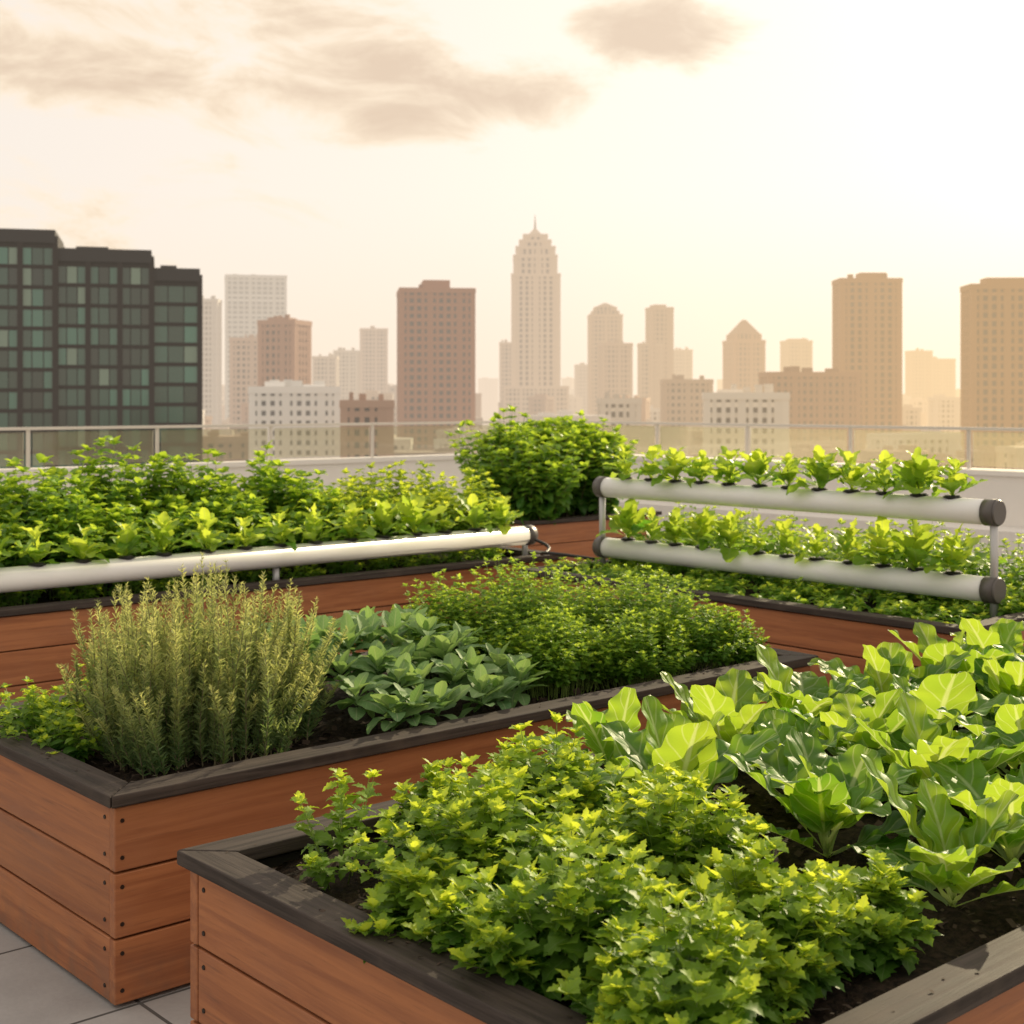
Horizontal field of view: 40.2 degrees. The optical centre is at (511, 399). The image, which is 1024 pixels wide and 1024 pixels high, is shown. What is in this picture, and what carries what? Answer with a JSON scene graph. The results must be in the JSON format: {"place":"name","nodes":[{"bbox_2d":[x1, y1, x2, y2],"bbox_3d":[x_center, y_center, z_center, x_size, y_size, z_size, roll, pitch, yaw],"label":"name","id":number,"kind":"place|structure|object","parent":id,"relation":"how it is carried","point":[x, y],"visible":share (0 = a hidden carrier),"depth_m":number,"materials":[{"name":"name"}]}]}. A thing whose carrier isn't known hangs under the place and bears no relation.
{"place":"outdoors","nodes":[
{"label":"outdoors","id":0,"kind":"place"},
{"bbox_2d":[312,353,339,385],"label":"concrete apartment tower","id":1,"kind":"structure","parent":0,"point":[325,369],"depth_m":1049.55,"materials":[{"name":"beige concrete"}]},
{"bbox_2d":[333,347,359,398],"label":"concrete apartment tower","id":2,"kind":"structure","parent":0,"point":[349,370],"depth_m":1149.55,"materials":[{"name":"beige concrete"}]},
{"bbox_2d":[339,392,394,457],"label":"brick slab block","id":3,"kind":"structure","parent":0,"point":[355,440],"depth_m":399.70,"materials":[{"name":"brown brick"}]},
{"bbox_2d":[359,326,387,392],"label":"concrete apartment tower","id":4,"kind":"structure","parent":0,"point":[373,358],"depth_m":1149.77,"materials":[{"name":"beige concrete"}]},
{"bbox_2d":[482,406,498,429],"bbox_3d":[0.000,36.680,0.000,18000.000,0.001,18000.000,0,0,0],"label":"ground","id":5,"kind":"structure","parent":0,"point":[484,426],"depth_m":1937.85,"materials":[{"name":"beige"}]},
{"bbox_2d":[0,228,201,468],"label":"dark glass office building","id":6,"kind":"structure","parent":5,"relation":"on","point":[98,336],"depth_m":216.60,"materials":[{"name":"grey glass"}]},
{"bbox_2d":[202,296,221,427],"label":"pale office tower","id":7,"kind":"structure","parent":5,"relation":"on","point":[212,356],"depth_m":899.71,"materials":[{"name":"beige concrete"}]},
{"bbox_2d":[229,334,257,423],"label":"brick apartment tower","id":8,"kind":"structure","parent":5,"relation":"on","point":[243,363],"depth_m":799.34,"materials":[{"name":"brick"}]},
{"bbox_2d":[224,274,286,419],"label":"pale office tower","id":9,"kind":"structure","parent":5,"relation":"on","point":[251,300],"depth_m":948.95,"materials":[{"name":"beige glass"}]},
{"bbox_2d":[257,314,311,385],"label":"brick apartment tower","id":10,"kind":"structure","parent":5,"relation":"on","point":[285,348],"depth_m":620.87,"materials":[{"name":"brown brick"}]},
{"bbox_2d":[248,380,340,460],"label":"white apartment block","id":11,"kind":"structure","parent":5,"relation":"on","point":[283,402],"depth_m":429.90,"materials":[{"name":"clear concrete"}]},
{"bbox_2d":[396,280,475,449],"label":"brown brick high rise","id":12,"kind":"structure","parent":5,"relation":"on","point":[435,350],"depth_m":619.71,"materials":[{"name":"clear brick"}]},
{"bbox_2d":[499,340,510,401],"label":"concrete apartment tower","id":13,"kind":"structure","parent":5,"relation":"on","point":[505,363],"depth_m":1099.55,"materials":[{"name":"beige concrete"}]},
{"bbox_2d":[503,218,568,426],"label":"art deco skyscraper","id":14,"kind":"structure","parent":5,"relation":"on","point":[535,322],"depth_m":1002.41,"materials":[{"name":"beige stone"}]},
{"bbox_2d":[202,377,1023,469],"bbox_3d":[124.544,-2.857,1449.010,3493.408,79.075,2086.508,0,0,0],"label":"distant city blocks","id":15,"kind":"structure","parent":5,"relation":"on","point":[940,410],"depth_m":487.82,"materials":[{"name":"beige concrete"}]},
{"bbox_2d":[597,340,632,397],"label":"concrete apartment tower","id":16,"kind":"structure","parent":5,"relation":"on","point":[615,367],"depth_m":949.82,"materials":[{"name":"beige concrete"}]},
{"bbox_2d":[597,392,641,453],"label":"white apartment block","id":17,"kind":"structure","parent":5,"relation":"on","point":[622,409],"depth_m":519.74,"materials":[{"name":"clear concrete"}]},
{"bbox_2d":[637,341,662,406],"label":"concrete apartment tower","id":18,"kind":"structure","parent":5,"relation":"on","point":[643,369],"depth_m":999.55,"materials":[{"name":"beige concrete"}]},
{"bbox_2d":[645,305,673,407],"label":"slab office tower","id":19,"kind":"structure","parent":5,"relation":"on","point":[659,323],"depth_m":999.77,"materials":[{"name":"beige glass"}]},
{"bbox_2d":[660,374,713,455],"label":"brick slab block","id":20,"kind":"structure","parent":5,"relation":"on","point":[681,400],"depth_m":699.55,"materials":[{"name":"brown brick"}]},
{"bbox_2d":[780,338,812,371],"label":"concrete apartment tower","id":21,"kind":"structure","parent":5,"relation":"on","point":[796,352],"depth_m":1149.94,"materials":[{"name":"beige concrete"}]},
{"bbox_2d":[758,366,860,462],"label":"brick slab block","id":22,"kind":"structure","parent":5,"relation":"on","point":[830,396],"depth_m":619.98,"materials":[{"name":"brown brick"}]},
{"bbox_2d":[832,273,902,449],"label":"brown brick high rise","id":23,"kind":"structure","parent":5,"relation":"on","point":[867,325],"depth_m":659.55,"materials":[{"name":"clear brick"}]},
{"bbox_2d":[960,277,1023,449],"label":"brown brick high rise","id":24,"kind":"structure","parent":5,"relation":"on","point":[991,352],"depth_m":560.35,"materials":[{"name":"clear brick"}]},
{"bbox_2d":[0,0,1023,405],"label":"sky","id":25,"kind":"structure","parent":0,"point":[722,164],"materials":[{"name":"beige"}]},
{"bbox_2d":[574,363,587,414],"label":"concrete apartment tower","id":26,"kind":"structure","parent":0,"point":[580,379],"depth_m":1299.55,"materials":[{"name":"beige concrete"}]},
{"bbox_2d":[587,303,622,414],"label":"stepped crown tower","id":27,"kind":"structure","parent":0,"point":[605,322],"depth_m":1049.55,"materials":[{"name":"beige concrete"}]},
{"bbox_2d":[674,347,692,378],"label":"concrete apartment tower","id":28,"kind":"structure","parent":0,"point":[683,361],"depth_m":1249.55,"materials":[{"name":"beige concrete"}]},
{"bbox_2d":[722,320,765,391],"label":"stepped crown tower","id":29,"kind":"structure","parent":0,"point":[743,354],"depth_m":900.53,"materials":[{"name":"beige concrete"}]},
{"bbox_2d":[702,384,789,459],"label":"white apartment block","id":30,"kind":"structure","parent":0,"point":[734,404],"depth_m":419.71,"materials":[{"name":"clear concrete"}]},
{"bbox_2d":[905,348,932,398],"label":"concrete apartment tower","id":31,"kind":"structure","parent":0,"point":[918,373],"depth_m":1299.75,"materials":[{"name":"beige concrete"}]},
{"bbox_2d":[933,356,955,396],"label":"concrete apartment tower","id":32,"kind":"structure","parent":0,"point":[944,376],"depth_m":1349.55,"materials":[{"name":"beige concrete"}]},
{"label":"terrace building","id":33,"kind":"object","parent":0,"visible":0},
{"bbox_2d":[0,540,1022,1023],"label":"terrace floor","id":34,"kind":"structure","parent":33,"relation":"on","point":[36,986],"depth_m":3.91,"materials":[{"name":"grey tile"}]},
{"bbox_2d":[0,547,564,704],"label":"raised planter box","id":35,"kind":"object","parent":34,"relation":"on","point":[38,643],"visible":0.27,"depth_m":8.13,"materials":[{"name":"brown wood"}]},
{"bbox_2d":[0,435,368,604],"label":"pepper plant row","id":36,"kind":"object","parent":35,"relation":"on","point":[101,507],"visible":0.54,"depth_m":8.66,"materials":[{"name":"green plant"}]},
{"bbox_2d":[0,459,509,606],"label":"basil row","id":37,"kind":"object","parent":35,"relation":"on","point":[434,496],"visible":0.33,"depth_m":9.59,"materials":[{"name":"green plant"}]},
{"bbox_2d":[0,525,537,592],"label":"hydroponic pipe rack","id":38,"kind":"object","parent":35,"relation":"on","point":[44,575],"visible":0.91,"depth_m":8.33,"materials":[{"name":"white plastic"}]},
{"bbox_2d":[0,492,523,563],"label":"hydroponic lettuce row","id":39,"kind":"object","parent":38,"relation":"in","point":[382,516],"visible":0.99,"depth_m":8.47,"materials":[{"name":"green plant"}]},
{"bbox_2d":[0,647,817,1004],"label":"raised planter box","id":40,"kind":"object","parent":34,"relation":"on","point":[94,885],"visible":0.31,"depth_m":4.15,"materials":[{"name":"brown wood"}]},
{"bbox_2d":[0,656,103,762],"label":"young herb patch","id":41,"kind":"object","parent":40,"relation":"on","point":[50,722],"visible":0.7,"depth_m":4.50,"materials":[{"name":"green plant"}]},
{"bbox_2d":[56,551,348,778],"bbox_3d":[-1.036,0.825,4.593,0.956,0.639,0.830,0,0,-37],"label":"rosemary bush","id":42,"kind":"object","parent":40,"relation":"on","point":[156,711],"visible":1,"depth_m":4.44,"materials":[{"name":"green plant"}]},
{"bbox_2d":[229,603,549,733],"bbox_3d":[-0.511,0.955,5.250,0.931,0.370,1.270,0,0,-40],"label":"sage patch","id":43,"kind":"object","parent":40,"relation":"on","point":[397,702],"visible":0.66,"depth_m":4.99,"materials":[{"name":"green plant"}]},
{"bbox_2d":[380,550,770,700],"bbox_3d":[0.266,0.882,5.864,1.615,0.517,1.060,0,0,-29],"label":"oregano patch","id":44,"kind":"object","parent":40,"relation":"on","point":[596,638],"visible":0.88,"depth_m":5.71,"materials":[{"name":"green plant"}]},
{"bbox_2d":[0,454,1023,575],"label":"parapet wall","id":45,"kind":"structure","parent":34,"relation":"on","point":[1005,487],"depth_m":15.56,"materials":[{"name":"paint"}]},
{"bbox_2d":[0,420,1023,468],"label":"glass railing","id":46,"kind":"object","parent":45,"relation":"on","point":[675,437],"visible":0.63,"depth_m":16.71,"materials":[{"name":"clear glass"}]},
{"bbox_2d":[461,508,661,562],"bbox_3d":[0.391,1.375,13.506,1.724,0.590,1.274,0,0,-41],"label":"raised planter box","id":47,"kind":"object","parent":34,"relation":"on","point":[573,535],"visible":0.31,"depth_m":12.82,"materials":[{"name":"brown wood"}]},
{"bbox_2d":[444,404,638,525],"bbox_3d":[0.340,0.601,13.468,1.694,1.125,2.404,0,0,32],"label":"leafy shrub","id":48,"kind":"object","parent":47,"relation":"on","point":[546,469],"visible":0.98,"depth_m":13.00,"materials":[{"name":"green plant"}]},
{"bbox_2d":[177,652,1023,1023],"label":"raised planter box","id":49,"kind":"object","parent":34,"relation":"on","point":[273,940],"visible":0.18,"depth_m":3.00,"materials":[{"name":"brown wood"}]},
{"bbox_2d":[290,709,943,1023],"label":"parsley herb bed","id":50,"kind":"object","parent":49,"relation":"on","point":[671,921],"visible":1,"depth_m":2.75,"materials":[{"name":"green plant"}]},
{"bbox_2d":[511,617,1023,907],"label":"chard bed","id":51,"kind":"object","parent":49,"relation":"in","point":[889,738],"visible":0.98,"depth_m":3.81,"materials":[{"name":"green plant"}]},
{"bbox_2d":[520,559,1023,685],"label":"raised planter box","id":52,"kind":"object","parent":34,"relation":"on","point":[844,635],"visible":0.2,"depth_m":7.28,"materials":[{"name":"brown wood"}]},
{"bbox_2d":[535,539,594,560],"bbox_3d":[0.268,1.020,9.498,0.274,0.100,0.637,0,0,-35],"label":"irrigation hose","id":53,"kind":"object","parent":52,"relation":"on","point":[546,552],"visible":1,"depth_m":9.30,"materials":[{"name":"black"}]},
{"bbox_2d":[543,502,1023,624],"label":"leafy green bed","id":54,"kind":"object","parent":52,"relation":"on","point":[893,603],"visible":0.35,"depth_m":7.96,"materials":[{"name":"green plant"}]},
{"bbox_2d":[592,476,1005,617],"bbox_3d":[1.542,0.821,8.273,0.140,0.638,2.940,0,0,-41],"label":"hydroponic pipe rack","id":55,"kind":"object","parent":52,"relation":"on","point":[991,588],"visible":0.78,"depth_m":7.97,"materials":[{"name":"white plastic"}]},
{"bbox_2d":[596,444,989,572],"bbox_3d":[1.546,0.609,8.265,0.470,0.717,2.773,0,0,-42],"label":"hydroponic lettuce row","id":56,"kind":"object","parent":55,"relation":"in","point":[918,472],"visible":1,"depth_m":8.04,"materials":[{"name":"green plant"}]}
]}

